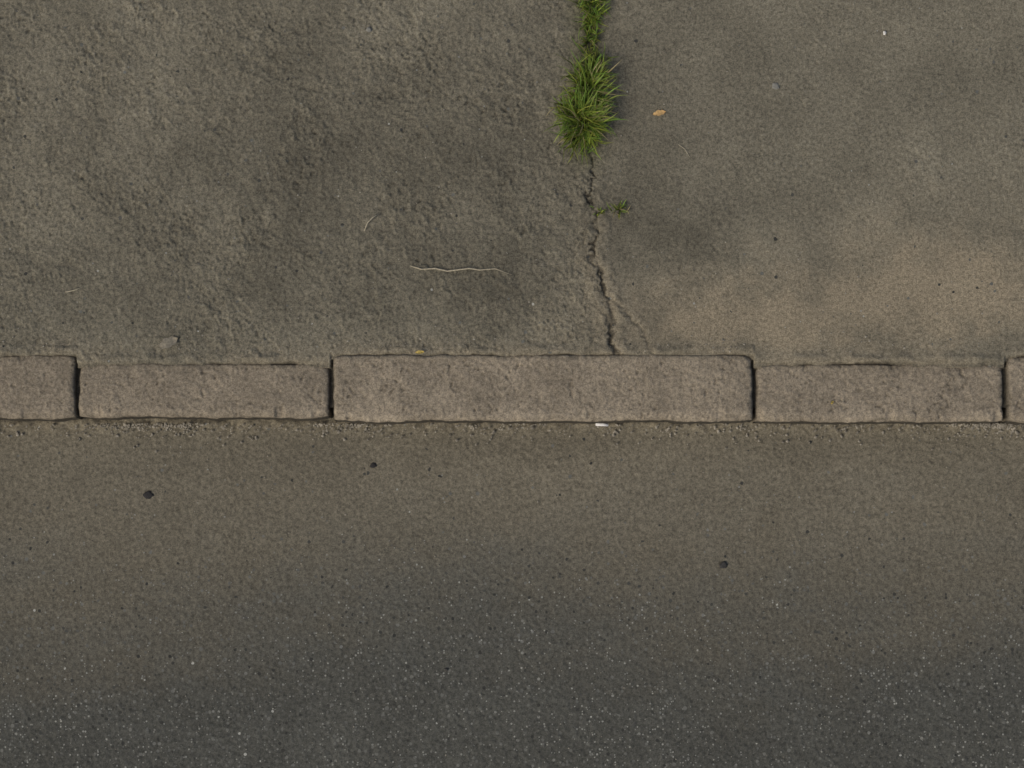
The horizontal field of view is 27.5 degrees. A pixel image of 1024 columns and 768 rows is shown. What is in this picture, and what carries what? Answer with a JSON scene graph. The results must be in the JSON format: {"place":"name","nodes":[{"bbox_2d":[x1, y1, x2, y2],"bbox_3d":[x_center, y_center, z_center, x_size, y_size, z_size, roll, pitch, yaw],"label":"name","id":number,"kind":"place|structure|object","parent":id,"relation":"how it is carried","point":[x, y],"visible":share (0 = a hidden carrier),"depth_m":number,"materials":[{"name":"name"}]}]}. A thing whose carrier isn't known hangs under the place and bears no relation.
{"place":"outdoors","nodes":[
{"label":"outdoors","id":0,"kind":"place"},
{"bbox_2d":[0,355,82,421],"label":"kerb stone","id":1,"kind":"object","parent":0,"point":[37,388],"visible":0.86,"depth_m":5.00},
{"bbox_2d":[78,363,331,420],"bbox_3d":[-0.737,0.024,5.093,0.601,0.204,0.134,0,85,0],"label":"kerb stone","id":2,"kind":"object","parent":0,"point":[223,392],"visible":0.88,"depth_m":5.00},
{"bbox_2d":[0,0,1023,407],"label":"pavement","id":3,"kind":"structure","parent":0,"point":[906,150],"depth_m":5.03,"materials":[{"name":"concrete"}]},
{"bbox_2d":[159,336,177,348],"bbox_3d":[-0.820,-0.099,4.993,0.044,0.012,0.031,0,85,0],"label":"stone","id":4,"kind":"object","parent":3,"relation":"on","point":[170,341],"visible":1,"depth_m":4.99,"materials":[{"name":"grey stone"}]},
{"bbox_2d":[411,266,511,274],"bbox_3d":[-0.122,-0.274,5.011,0.246,0.005,0.014,3,85,0],"label":"dry twig","id":5,"kind":"object","parent":3,"relation":"on","point":[456,269],"visible":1,"depth_m":5.01,"materials":[{"name":"wood"}]},
{"bbox_2d":[545,0,624,164],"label":"grass tuft","id":6,"kind":"object","parent":3,"relation":"on","point":[594,112],"visible":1,"depth_m":5.02,"materials":[{"name":"green plant"}]},
{"bbox_2d":[591,199,630,219],"bbox_3d":[0.235,-0.418,5.019,0.099,0.030,0.050,0,85,0],"label":"weed sprout","id":7,"kind":"object","parent":3,"relation":"on","point":[620,207],"visible":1,"depth_m":5.02,"materials":[{"name":"green plant"}]},
{"bbox_2d":[653,110,665,115],"bbox_3d":[0.355,-0.654,5.042,0.033,0.006,0.014,-15,86,-1],"label":"dry leaf","id":8,"kind":"object","parent":3,"relation":"on","point":[659,112],"visible":1,"depth_m":5.04,"materials":[{"name":"plant"}]},
{"bbox_2d":[772,83,778,88],"bbox_3d":[0.637,-0.720,5.053,0.019,0.008,0.018,0,85,0],"label":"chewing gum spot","id":9,"kind":"object","parent":3,"relation":"on","point":[775,85],"visible":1,"depth_m":5.05,"materials":[{"name":"grey"}]},
{"bbox_2d":[0,408,1023,767],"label":"road","id":10,"kind":"structure","parent":0,"point":[362,622],"depth_m":5.05,"materials":[{"name":"grey asphalt"}]},
{"bbox_2d":[143,491,153,498],"bbox_3d":[-0.883,0.270,5.074,0.023,0.008,0.023,-43,87,-3],"label":"chewing gum spot","id":11,"kind":"object","parent":10,"relation":"on","point":[148,495],"visible":1,"depth_m":5.07,"materials":[{"name":"black"}]},
{"bbox_2d":[595,423,607,425],"bbox_3d":[0.218,0.098,5.064,0.031,0.009,0.009,0,85,0],"label":"cigarette butt","id":12,"kind":"object","parent":10,"relation":"on","point":[601,424],"visible":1,"depth_m":5.06,"materials":[{"name":"paper"}]},
{"bbox_2d":[719,561,726,567],"bbox_3d":[0.512,0.438,5.060,0.021,0.008,0.019,0,85,0],"label":"chewing gum spot","id":13,"kind":"object","parent":10,"relation":"on","point":[723,564],"visible":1,"depth_m":5.06,"materials":[{"name":"black"}]},
{"bbox_2d":[333,354,752,424],"bbox_3d":[0.074,0.018,5.089,1.004,0.204,0.165,0,85,0],"label":"kerb stone","id":14,"kind":"object","parent":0,"point":[518,389],"visible":0.94,"depth_m":4.99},
{"bbox_2d":[752,364,1002,424],"bbox_3d":[0.879,0.030,5.093,0.592,0.203,0.142,0,85,0],"label":"kerb stone","id":15,"kind":"object","parent":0,"point":[871,394],"visible":0.91,"depth_m":5.00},
{"bbox_2d":[999,357,1023,424],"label":"kerb stone","id":16,"kind":"object","parent":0,"point":[1013,412],"visible":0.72,"depth_m":5.00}
]}

